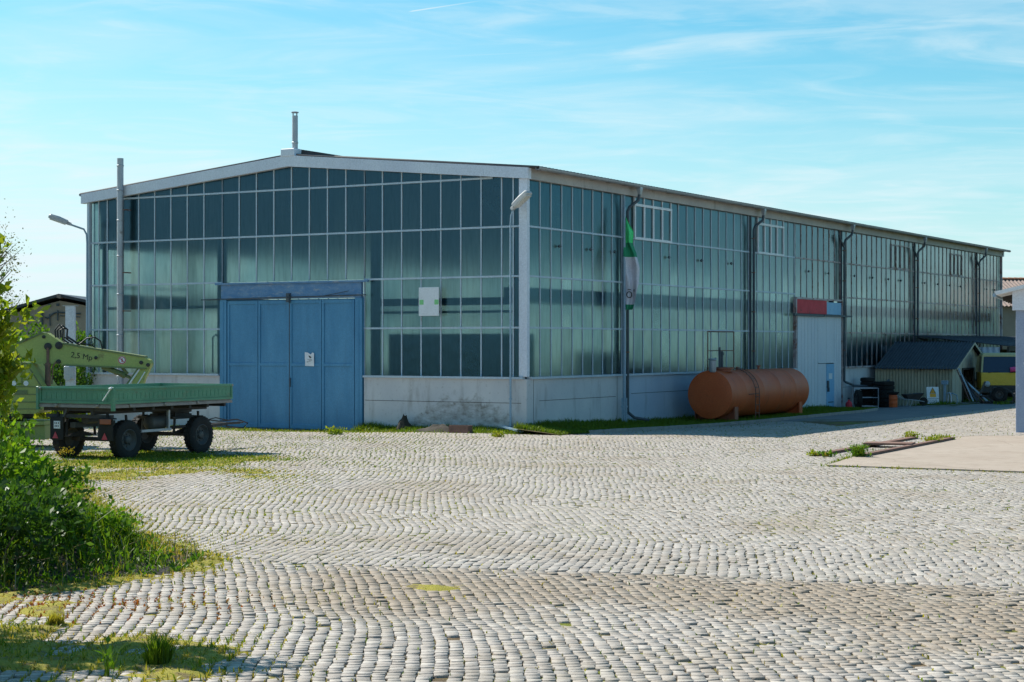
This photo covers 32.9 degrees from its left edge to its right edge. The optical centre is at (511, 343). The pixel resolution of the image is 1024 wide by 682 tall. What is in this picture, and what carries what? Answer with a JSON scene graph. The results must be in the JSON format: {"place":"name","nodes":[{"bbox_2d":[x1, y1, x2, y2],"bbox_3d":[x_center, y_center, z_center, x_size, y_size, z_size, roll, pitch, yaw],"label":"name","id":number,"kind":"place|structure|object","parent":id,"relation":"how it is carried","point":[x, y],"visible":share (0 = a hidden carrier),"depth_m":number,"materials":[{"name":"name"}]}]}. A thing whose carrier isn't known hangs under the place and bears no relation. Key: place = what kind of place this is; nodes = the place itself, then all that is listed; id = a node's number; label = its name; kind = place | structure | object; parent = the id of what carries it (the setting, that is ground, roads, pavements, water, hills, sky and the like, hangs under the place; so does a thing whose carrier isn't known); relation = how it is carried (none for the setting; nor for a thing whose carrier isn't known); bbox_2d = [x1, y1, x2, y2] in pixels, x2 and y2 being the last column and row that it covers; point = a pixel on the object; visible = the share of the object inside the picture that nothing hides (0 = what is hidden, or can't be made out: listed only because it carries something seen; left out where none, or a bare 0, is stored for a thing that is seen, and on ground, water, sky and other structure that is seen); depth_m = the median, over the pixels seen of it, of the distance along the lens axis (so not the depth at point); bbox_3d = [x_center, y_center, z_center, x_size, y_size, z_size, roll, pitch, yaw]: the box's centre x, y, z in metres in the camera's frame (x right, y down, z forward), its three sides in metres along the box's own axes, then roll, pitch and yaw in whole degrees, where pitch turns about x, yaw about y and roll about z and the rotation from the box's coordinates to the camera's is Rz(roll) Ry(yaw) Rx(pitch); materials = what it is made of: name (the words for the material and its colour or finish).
{"place":"outdoors","nodes":[
{"label":"outdoors","id":0,"kind":"place"},
{"bbox_2d":[0,0,1023,309],"label":"sky","id":1,"kind":"structure","parent":0,"point":[902,115],"materials":[{"name":"blue"}]},
{"bbox_2d":[14,402,1023,681],"bbox_3d":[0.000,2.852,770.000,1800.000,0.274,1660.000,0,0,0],"label":"ground","id":2,"kind":"structure","parent":0,"point":[828,422],"depth_m":27.96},
{"bbox_2d":[2,291,24,308],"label":"sparse tree","id":3,"kind":"object","parent":2,"relation":"on","point":[15,301],"visible":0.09,"depth_m":100.99,"materials":[{"name":"green plant"}]},
{"bbox_2d":[0,207,31,319],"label":"sparse tree","id":4,"kind":"object","parent":2,"relation":"on","point":[3,264],"visible":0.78,"depth_m":60.16,"materials":[{"name":"green plant"}]},
{"bbox_2d":[0,233,50,403],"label":"tall shrub","id":5,"kind":"object","parent":2,"relation":"on","point":[10,369],"visible":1,"depth_m":16.53,"materials":[{"name":"green plant"}]},
{"bbox_2d":[7,314,62,418],"bbox_3d":[-16.815,0.967,60.965,2.305,4.076,2.476,0,0,37],"label":"background shrub","id":6,"kind":"object","parent":2,"relation":"on","point":[32,330],"visible":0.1,"depth_m":61.09,"materials":[{"name":"green plant"}]},
{"bbox_2d":[0,294,85,385],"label":"storehouse","id":7,"kind":"structure","parent":2,"relation":"on","point":[53,317],"depth_m":82.00,"materials":[{"name":"beige tile"}]},
{"bbox_2d":[28,360,91,418],"bbox_3d":[-15.180,1.602,56.932,2.725,2.454,2.447,0,0,-40],"label":"background shrub","id":8,"kind":"object","parent":2,"relation":"on","point":[58,375],"visible":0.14,"depth_m":57.12,"materials":[{"name":"green plant"}]},
{"bbox_2d":[33,410,89,421],"bbox_3d":[-13.548,2.074,51.949,1.809,1.520,2.184,0,0,-39],"label":"background shrub","id":9,"kind":"object","parent":2,"relation":"on","point":[40,416],"visible":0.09,"depth_m":51.51,"materials":[{"name":"green plant"}]},
{"bbox_2d":[48,214,88,413],"bbox_3d":[-16.315,-0.834,63.924,1.513,7.868,0.300,0,0,-16],"label":"street lamp","id":10,"kind":"object","parent":2,"relation":"on","point":[58,219],"visible":0.71,"depth_m":64.06,"materials":[{"name":"grey metal"}]},
{"bbox_2d":[63,305,77,385],"bbox_3d":[-13.612,0.869,53.450,0.440,4.095,0.420,0,0,-6],"label":"steel post","id":11,"kind":"object","parent":2,"relation":"on","point":[70,325],"visible":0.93,"depth_m":53.36,"materials":[{"name":"grey metal"}]},
{"bbox_2d":[76,321,95,413],"bbox_3d":[-16.011,1.165,64.506,1.545,4.130,1.460,0,0,44],"label":"background shrub","id":12,"kind":"object","parent":2,"relation":"on","point":[81,369],"visible":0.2,"depth_m":64.28,"materials":[{"name":"green plant"}]},
{"bbox_2d":[0,432,193,592],"bbox_3d":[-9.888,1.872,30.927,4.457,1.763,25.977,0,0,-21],"label":"wild grass","id":13,"kind":"structure","parent":2,"relation":"on","point":[73,547],"depth_m":20.96,"materials":[{"name":"green plant"}]},
{"bbox_2d":[0,341,26,469],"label":"shrub","id":14,"kind":"object","parent":13,"relation":"on","point":[4,407],"visible":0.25,"depth_m":25.10,"materials":[{"name":"green plant"}]},
{"bbox_2d":[0,389,28,426],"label":"shrub","id":15,"kind":"object","parent":13,"relation":"on","point":[13,412],"visible":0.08,"depth_m":32.20,"materials":[{"name":"green plant"}]},
{"bbox_2d":[1,416,35,466],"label":"shrub","id":16,"kind":"object","parent":13,"relation":"on","point":[10,437],"visible":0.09,"depth_m":27.39,"materials":[{"name":"green plant"}]},
{"bbox_2d":[0,403,48,486],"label":"shrub","id":17,"kind":"object","parent":13,"relation":"on","point":[14,450],"visible":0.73,"depth_m":22.83,"materials":[{"name":"green plant"}]},
{"bbox_2d":[2,440,63,466],"bbox_3d":[-8.648,2.038,29.129,2.025,1.073,1.938,0,0,-29],"label":"shrub","id":18,"kind":"object","parent":13,"relation":"on","point":[40,454],"visible":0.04,"depth_m":29.31,"materials":[{"name":"green plant"}]},
{"bbox_2d":[0,467,82,568],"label":"shrub","id":19,"kind":"object","parent":13,"relation":"on","point":[28,528],"visible":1,"depth_m":19.74,"materials":[{"name":"green plant"}]},
{"bbox_2d":[0,476,87,532],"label":"shrub","id":20,"kind":"object","parent":13,"relation":"on","point":[63,514],"visible":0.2,"depth_m":21.12,"materials":[{"name":"green plant"}]},
{"bbox_2d":[0,437,100,506],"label":"shrub","id":21,"kind":"object","parent":13,"relation":"on","point":[69,473],"visible":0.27,"depth_m":24.52,"materials":[{"name":"green plant"}]},
{"bbox_2d":[59,446,74,470],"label":"flowering plant","id":22,"kind":"object","parent":13,"relation":"on","point":[66,453],"visible":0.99,"depth_m":35.24,"materials":[{"name":"green plant"}]},
{"bbox_2d":[54,493,143,542],"bbox_3d":[-5.325,2.269,22.004,1.370,0.766,1.555,0,0,0],"label":"shrub","id":23,"kind":"object","parent":13,"relation":"on","point":[113,519],"visible":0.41,"depth_m":21.83,"materials":[{"name":"green plant"}]},
{"bbox_2d":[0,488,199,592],"bbox_3d":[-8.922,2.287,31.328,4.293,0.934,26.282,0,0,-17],"label":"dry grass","id":24,"kind":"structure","parent":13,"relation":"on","point":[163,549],"depth_m":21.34,"materials":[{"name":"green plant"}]},
{"bbox_2d":[0,498,201,588],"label":"dead stalks","id":25,"kind":"object","parent":13,"relation":"on","point":[184,549],"visible":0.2,"depth_m":21.00,"materials":[{"name":"plant"}]},
{"bbox_2d":[0,464,203,590],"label":"broadleaf weeds","id":26,"kind":"object","parent":13,"relation":"on","point":[125,568],"visible":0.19,"depth_m":20.77,"materials":[{"name":"green plant"}]},
{"bbox_2d":[0,586,275,624],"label":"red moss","id":27,"kind":"object","parent":2,"relation":"on","point":[78,604],"visible":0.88,"depth_m":18.02,"materials":[{"name":"plant"}]},
{"bbox_2d":[396,414,411,429],"bbox_3d":[-3.542,2.610,56.957,0.612,0.595,0.452,0,0,0],"label":"stone lump","id":28,"kind":"object","parent":2,"relation":"on","point":[403,422],"visible":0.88,"depth_m":56.86,"materials":[{"name":"stone"}]},
{"bbox_2d":[349,421,533,434],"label":"wall grass","id":29,"kind":"structure","parent":2,"relation":"on","point":[382,427],"depth_m":56.41,"materials":[{"name":"green plant"}]},
{"bbox_2d":[0,406,1023,681],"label":"cobblestone yard","id":30,"kind":"structure","parent":2,"relation":"on","point":[672,620],"depth_m":21.39,"materials":[{"name":"stone"}]},
{"bbox_2d":[1,324,153,439],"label":"mobile crane","id":31,"kind":"object","parent":30,"relation":"on","point":[49,349],"visible":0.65,"depth_m":45.83,"materials":[{"name":"green paint"}]},
{"bbox_2d":[91,635,129,676],"bbox_3d":[-3.291,2.550,14.165,0.340,0.341,0.188,0,0,-25],"label":"weed plant","id":32,"kind":"object","parent":30,"relation":"on","point":[108,651],"visible":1,"depth_m":14.16,"materials":[{"name":"green plant"}]},
{"bbox_2d":[36,383,247,457],"bbox_3d":[-8.693,1.861,43.389,2.380,1.742,6.624,0,0,28],"label":"farm trailer","id":33,"kind":"object","parent":30,"relation":"on","point":[164,403],"visible":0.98,"depth_m":41.34,"materials":[{"name":"green metal"}]},
{"bbox_2d":[0,452,460,681],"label":"moss","id":34,"kind":"object","parent":30,"relation":"on","point":[173,669],"visible":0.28,"depth_m":15.54,"materials":[{"name":"green plant"}]},
{"bbox_2d":[44,611,65,624],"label":"grass tuft","id":35,"kind":"object","parent":34,"relation":"on","point":[58,619],"visible":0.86,"depth_m":16.65,"materials":[{"name":"green plant"}]},
{"bbox_2d":[136,631,181,664],"bbox_3d":[-2.986,2.562,14.569,0.428,0.319,0.432,0,0,-40],"label":"grass tuft","id":36,"kind":"object","parent":34,"relation":"on","point":[158,651],"visible":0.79,"depth_m":14.52,"materials":[{"name":"green plant"}]},
{"bbox_2d":[323,425,347,434],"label":"weed clump","id":37,"kind":"object","parent":30,"relation":"on","point":[335,431],"visible":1,"depth_m":51.86,"materials":[{"name":"green plant"}]},
{"bbox_2d":[414,424,448,432],"bbox_3d":[-2.305,2.724,55.751,2.038,0.289,0.863,0,0,30],"label":"soil heap","id":38,"kind":"object","parent":30,"relation":"on","point":[437,428],"visible":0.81,"depth_m":55.60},
{"bbox_2d":[449,425,472,432],"bbox_3d":[-1.625,2.702,54.895,0.720,0.240,0.280,0,0,30],"label":"rusty box","id":39,"kind":"object","parent":30,"relation":"on","point":[460,428],"visible":0.96,"depth_m":54.77,"materials":[{"name":"brown metal"}]},
{"bbox_2d":[489,430,507,436],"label":"weed clump","id":40,"kind":"object","parent":30,"relation":"on","point":[497,434],"visible":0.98,"depth_m":51.48,"materials":[{"name":"green plant"}]},
{"bbox_2d":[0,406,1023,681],"bbox_3d":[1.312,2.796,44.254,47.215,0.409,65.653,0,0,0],"label":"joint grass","id":41,"kind":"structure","parent":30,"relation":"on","point":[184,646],"depth_m":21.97,"materials":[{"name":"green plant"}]},
{"bbox_2d":[0,407,1023,681],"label":"grass","id":42,"kind":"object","parent":30,"relation":"on","point":[150,461],"visible":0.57,"depth_m":37.00,"materials":[{"name":"green plant"}]},
{"bbox_2d":[806,449,819,455],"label":"weed clump","id":43,"kind":"object","parent":30,"relation":"on","point":[812,452],"visible":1,"depth_m":42.08,"materials":[{"name":"green plant"}]},
{"bbox_2d":[814,449,840,456],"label":"weed clump","id":44,"kind":"object","parent":30,"relation":"on","point":[827,454],"visible":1,"depth_m":41.81,"materials":[{"name":"green plant"}]},
{"bbox_2d":[815,436,917,455],"bbox_3d":[9.471,2.696,45.915,0.200,0.078,8.638,0,0,29],"label":"steel channel","id":45,"kind":"object","parent":30,"relation":"on","point":[869,446],"visible":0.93,"depth_m":46.15,"materials":[{"name":"metal"}]},
{"bbox_2d":[501,425,523,431],"bbox_3d":[0.015,2.683,54.598,0.160,0.180,0.945,0,0,-38],"label":"drain channel","id":46,"kind":"object","parent":2,"relation":"on","point":[507,427],"visible":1,"depth_m":54.59,"materials":[{"name":"grey metal"}]},
{"bbox_2d":[509,190,531,430],"bbox_3d":[0.207,-0.942,54.755,0.887,7.757,0.300,0,0,38],"label":"street lamp","id":47,"kind":"object","parent":2,"relation":"on","point":[521,199],"visible":0.9,"depth_m":54.92,"materials":[{"name":"white metal"}]},
{"bbox_2d":[79,111,1010,431],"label":"factory hall","id":48,"kind":"structure","parent":2,"relation":"on","point":[251,281],"depth_m":60.63,"materials":[{"name":"glass"}]},
{"bbox_2d":[220,298,363,430],"bbox_3d":[-7.655,0.760,59.794,6.145,4.620,0.170,0,0,30],"label":"sliding door","id":49,"kind":"structure","parent":48,"relation":"in","point":[264,344],"depth_m":59.71,"materials":[{"name":"blue paint"}]},
{"bbox_2d":[305,352,313,365],"bbox_3d":[-6.931,0.530,59.318,0.390,0.480,0.007,0,0,30],"label":"door notice","id":50,"kind":"object","parent":49,"relation":"attached to","point":[309,359],"depth_m":59.32,"materials":[{"name":"white paper"}]},
{"bbox_2d":[419,287,438,315],"bbox_3d":[-2.716,-1.380,56.730,0.780,0.940,0.043,0,0,30],"label":"notice board","id":51,"kind":"object","parent":48,"relation":"attached to","point":[428,301],"visible":1,"depth_m":56.71,"materials":[{"name":"white paint"}]},
{"bbox_2d":[633,197,671,243],"bbox_3d":[5.129,-4.480,63.051,0.080,1.520,3.095,0,0,30],"label":"casement window","id":52,"kind":"structure","parent":48,"relation":"in","point":[652,219],"depth_m":63.01,"materials":[{"name":"white paint"}]},
{"bbox_2d":[757,217,783,256],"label":"casement window","id":53,"kind":"structure","parent":48,"relation":"in","point":[770,233],"depth_m":72.77,"materials":[{"name":"white paint"}]},
{"bbox_2d":[891,244,909,269],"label":"casement window","id":54,"kind":"structure","parent":48,"relation":"in","point":[900,246],"depth_m":87.82,"materials":[{"name":"paint"}]},
{"bbox_2d":[950,253,962,275],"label":"casement window","id":55,"kind":"structure","parent":48,"relation":"in","point":[954,274],"depth_m":96.12,"materials":[{"name":"paint"}]},
{"bbox_2d":[513,428,576,434],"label":"verge earth","id":56,"kind":"structure","parent":2,"relation":"on","point":[538,431],"depth_m":53.80,"materials":[{"name":"brown soil"}]},
{"bbox_2d":[621,207,627,421],"bbox_3d":[3.905,-0.859,60.315,0.240,7.790,0.150,0,0,0],"label":"flagpole","id":57,"kind":"object","parent":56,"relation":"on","point":[624,406],"visible":0.85,"depth_m":60.26,"materials":[{"name":"grey metal"}]},
{"bbox_2d":[623,218,639,309],"bbox_3d":[4.153,-2.799,60.284,0.576,3.230,0.313,0,0,0],"label":"hanging flag","id":58,"kind":"object","parent":57,"relation":"hanging from","point":[632,272],"visible":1,"depth_m":60.28,"materials":[{"name":"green fabric"}]},
{"bbox_2d":[513,404,877,434],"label":"verge grass","id":59,"kind":"structure","parent":56,"relation":"on","point":[566,426],"depth_m":59.30,"materials":[{"name":"green plant"}]},
{"bbox_2d":[688,331,808,420],"bbox_3d":[9.174,1.302,66.336,1.840,3.537,8.030,0,0,30],"label":"fuel tank","id":60,"kind":"object","parent":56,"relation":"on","point":[721,392],"visible":0.98,"depth_m":64.03,"materials":[{"name":"orange metal"}]},
{"bbox_2d":[589,408,877,432],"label":"kerb","id":61,"kind":"structure","parent":2,"relation":"on","point":[725,423],"depth_m":60.31,"materials":[{"name":"grey stone"}]},
{"bbox_2d":[902,431,922,437],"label":"weed clump","id":62,"kind":"object","parent":2,"relation":"on","point":[908,433],"visible":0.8,"depth_m":49.66,"materials":[{"name":"green plant"}]},
{"bbox_2d":[828,436,1023,472],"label":"concrete slab","id":63,"kind":"structure","parent":2,"relation":"on","point":[992,453],"depth_m":41.07,"materials":[{"name":"beige concrete"}]},
{"bbox_2d":[845,443,873,456],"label":"weed clump","id":64,"kind":"object","parent":63,"relation":"on","point":[859,451],"visible":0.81,"depth_m":41.29,"materials":[{"name":"green plant"}]},
{"bbox_2d":[865,437,954,456],"bbox_3d":[10.369,2.663,45.098,0.160,0.079,8.489,0,0,29],"label":"steel channel","id":65,"kind":"object","parent":63,"relation":"on","point":[906,446],"visible":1,"depth_m":44.63,"materials":[{"name":"metal"}]},
{"bbox_2d":[863,441,915,444],"bbox_3d":[9.942,2.625,45.679,1.246,0.058,0.750,0,0,21],"label":"cover plate","id":66,"kind":"object","parent":65,"relation":"on","point":[887,443],"visible":0.93,"depth_m":45.47,"materials":[{"name":"grey metal"}]},
{"bbox_2d":[918,435,942,442],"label":"weed clump","id":67,"kind":"object","parent":63,"relation":"on","point":[931,438],"visible":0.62,"depth_m":47.30,"materials":[{"name":"green plant"}]},
{"bbox_2d":[930,433,960,439],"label":"weed clump","id":68,"kind":"object","parent":63,"relation":"on","point":[939,436],"visible":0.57,"depth_m":48.61,"materials":[{"name":"green plant"}]},
{"bbox_2d":[913,335,1015,397],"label":"lean to","id":69,"kind":"object","parent":2,"relation":"on","point":[1003,340],"visible":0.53,"depth_m":89.56,"materials":[{"name":"white paint"}]},
{"bbox_2d":[958,368,973,401],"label":"metal pole","id":70,"kind":"object","parent":2,"relation":"on","point":[966,385],"visible":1,"depth_m":79.70,"materials":[{"name":"metal"}]},
{"bbox_2d":[992,285,1023,432],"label":"roadside workshop","id":71,"kind":"structure","parent":2,"relation":"on","point":[1014,296],"depth_m":53.16,"materials":[{"name":"white paint"}]},
{"bbox_2d":[1002,277,1023,348],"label":"tiled house","id":72,"kind":"structure","parent":2,"relation":"on","point":[1008,321],"depth_m":112.06,"materials":[{"name":"beige paint"}]},
{"bbox_2d":[873,381,880,385],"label":"car tyre","id":73,"kind":"object","parent":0,"point":[876,383],"visible":0.62,"depth_m":80.43,"materials":[{"name":"black rubber"}]},
{"bbox_2d":[779,393,1015,421],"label":"asphalt road","id":74,"kind":"structure","parent":0,"point":[891,413],"depth_m":68.88,"materials":[{"name":"grey asphalt"}]},
{"bbox_2d":[845,398,851,406],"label":"gas bottle","id":75,"kind":"object","parent":74,"relation":"on","point":[848,403],"visible":0.7,"depth_m":78.78,"materials":[{"name":"red paint"}]},
{"bbox_2d":[854,390,862,407],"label":"machine wheel","id":76,"kind":"object","parent":74,"relation":"on","point":[858,398],"visible":0.95,"depth_m":79.01,"materials":[{"name":"black rubber"}]},
{"bbox_2d":[852,387,878,406],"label":"metal rack","id":77,"kind":"object","parent":74,"relation":"on","point":[854,388],"visible":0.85,"depth_m":80.20,"materials":[{"name":"grey metal"}]},
{"bbox_2d":[889,395,897,406],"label":"plastic drum","id":78,"kind":"object","parent":74,"relation":"on","point":[893,400],"visible":0.98,"depth_m":78.25,"materials":[{"name":"orange plastic"}]},
{"bbox_2d":[887,392,899,394],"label":"black tub","id":79,"kind":"object","parent":78,"relation":"on","point":[893,393],"visible":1,"depth_m":78.20,"materials":[{"name":"plastic"}]},
{"bbox_2d":[897,393,927,405],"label":"wheelbarrow","id":80,"kind":"object","parent":74,"relation":"on","point":[923,401],"visible":1,"depth_m":78.41,"materials":[{"name":"metal"}]},
{"bbox_2d":[875,341,982,405],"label":"corrugated shed","id":81,"kind":"structure","parent":74,"relation":"on","point":[906,367],"depth_m":82.67,"materials":[{"name":"beige metal"}]},
{"bbox_2d":[926,387,938,403],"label":"warning sign","id":82,"kind":"object","parent":74,"relation":"on","point":[932,394],"visible":0.93,"depth_m":79.33,"materials":[{"name":"white metal"}]},
{"bbox_2d":[941,381,957,403],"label":"iron stand","id":83,"kind":"object","parent":74,"relation":"on","point":[944,383],"visible":0.75,"depth_m":79.53,"materials":[{"name":"grey metal"}]},
{"bbox_2d":[911,396,1015,405],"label":"yard edge grass","id":84,"kind":"structure","parent":74,"relation":"on","point":[967,400],"depth_m":78.72,"materials":[{"name":"green plant"}]},
{"bbox_2d":[957,369,970,401],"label":"metal pole","id":85,"kind":"object","parent":74,"relation":"on","point":[963,385],"visible":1,"depth_m":79.80,"materials":[{"name":"grey metal"}]},
{"bbox_2d":[962,374,980,402],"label":"metal pole","id":86,"kind":"object","parent":74,"relation":"on","point":[971,389],"visible":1,"depth_m":79.55,"materials":[{"name":"grey metal"}]},
{"bbox_2d":[971,353,1015,397],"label":"yellow truck","id":87,"kind":"object","parent":74,"relation":"on","point":[995,370],"visible":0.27,"depth_m":82.64,"materials":[{"name":"paint"}]},
{"bbox_2d":[976,381,1015,403],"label":"scrap engine","id":88,"kind":"object","parent":74,"relation":"on","point":[997,394],"visible":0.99,"depth_m":78.71,"materials":[{"name":"black metal"}]},
{"bbox_2d":[960,375,977,400],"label":"metal pole","id":89,"kind":"object","parent":88,"relation":"on","point":[973,395],"visible":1,"depth_m":79.43,"materials":[{"name":"grey metal"}]},
{"bbox_2d":[969,383,987,400],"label":"metal pole","id":90,"kind":"object","parent":88,"relation":"on","point":[977,392],"visible":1,"depth_m":79.44,"materials":[{"name":"metal"}]},
{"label":"car tyre","id":91,"kind":"object","parent":74,"relation":"on","visible":0},
{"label":"car tyre","id":92,"kind":"object","parent":91,"relation":"on","visible":0},
{"bbox_2d":[862,394,872,398],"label":"car tyre","id":93,"kind":"object","parent":92,"relation":"on","point":[867,396],"visible":0.67,"depth_m":80.92,"materials":[{"name":"black rubber"}]},
{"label":"car tyre","id":94,"kind":"object","parent":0,"visible":0},
{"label":"car tyre","id":95,"kind":"object","parent":94,"relation":"on","visible":0},
{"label":"car tyre","id":96,"kind":"object","parent":95,"relation":"on","visible":0},
{"bbox_2d":[880,390,893,393],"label":"car tyre","id":97,"kind":"object","parent":96,"relation":"on","point":[883,391],"visible":0.78,"depth_m":79.62,"materials":[{"name":"black rubber"}]},
{"bbox_2d":[880,386,894,389],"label":"car tyre","id":98,"kind":"object","parent":97,"relation":"on","point":[887,387],"visible":1,"depth_m":79.63,"materials":[{"name":"black rubber"}]},
{"bbox_2d":[880,381,894,385],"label":"car tyre","id":99,"kind":"object","parent":98,"relation":"on","point":[887,383],"visible":1,"depth_m":79.62,"materials":[{"name":"black rubber"}]},
{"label":"car tyre","id":100,"kind":"object","parent":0,"visible":0},
{"bbox_2d":[860,382,873,385],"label":"car tyre","id":101,"kind":"object","parent":100,"relation":"on","point":[867,383],"visible":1,"depth_m":80.90,"materials":[{"name":"black rubber"}]},
{"bbox_2d":[860,377,874,381],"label":"car tyre","id":102,"kind":"object","parent":101,"relation":"on","point":[867,379],"visible":1,"depth_m":80.93,"materials":[{"name":"black rubber"}]},
{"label":"car tyre","id":103,"kind":"object","parent":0,"visible":0},
{"bbox_2d":[872,399,881,402],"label":"car tyre","id":104,"kind":"object","parent":103,"relation":"on","point":[874,400],"visible":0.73,"depth_m":80.34,"materials":[{"name":"black rubber"}]}
]}

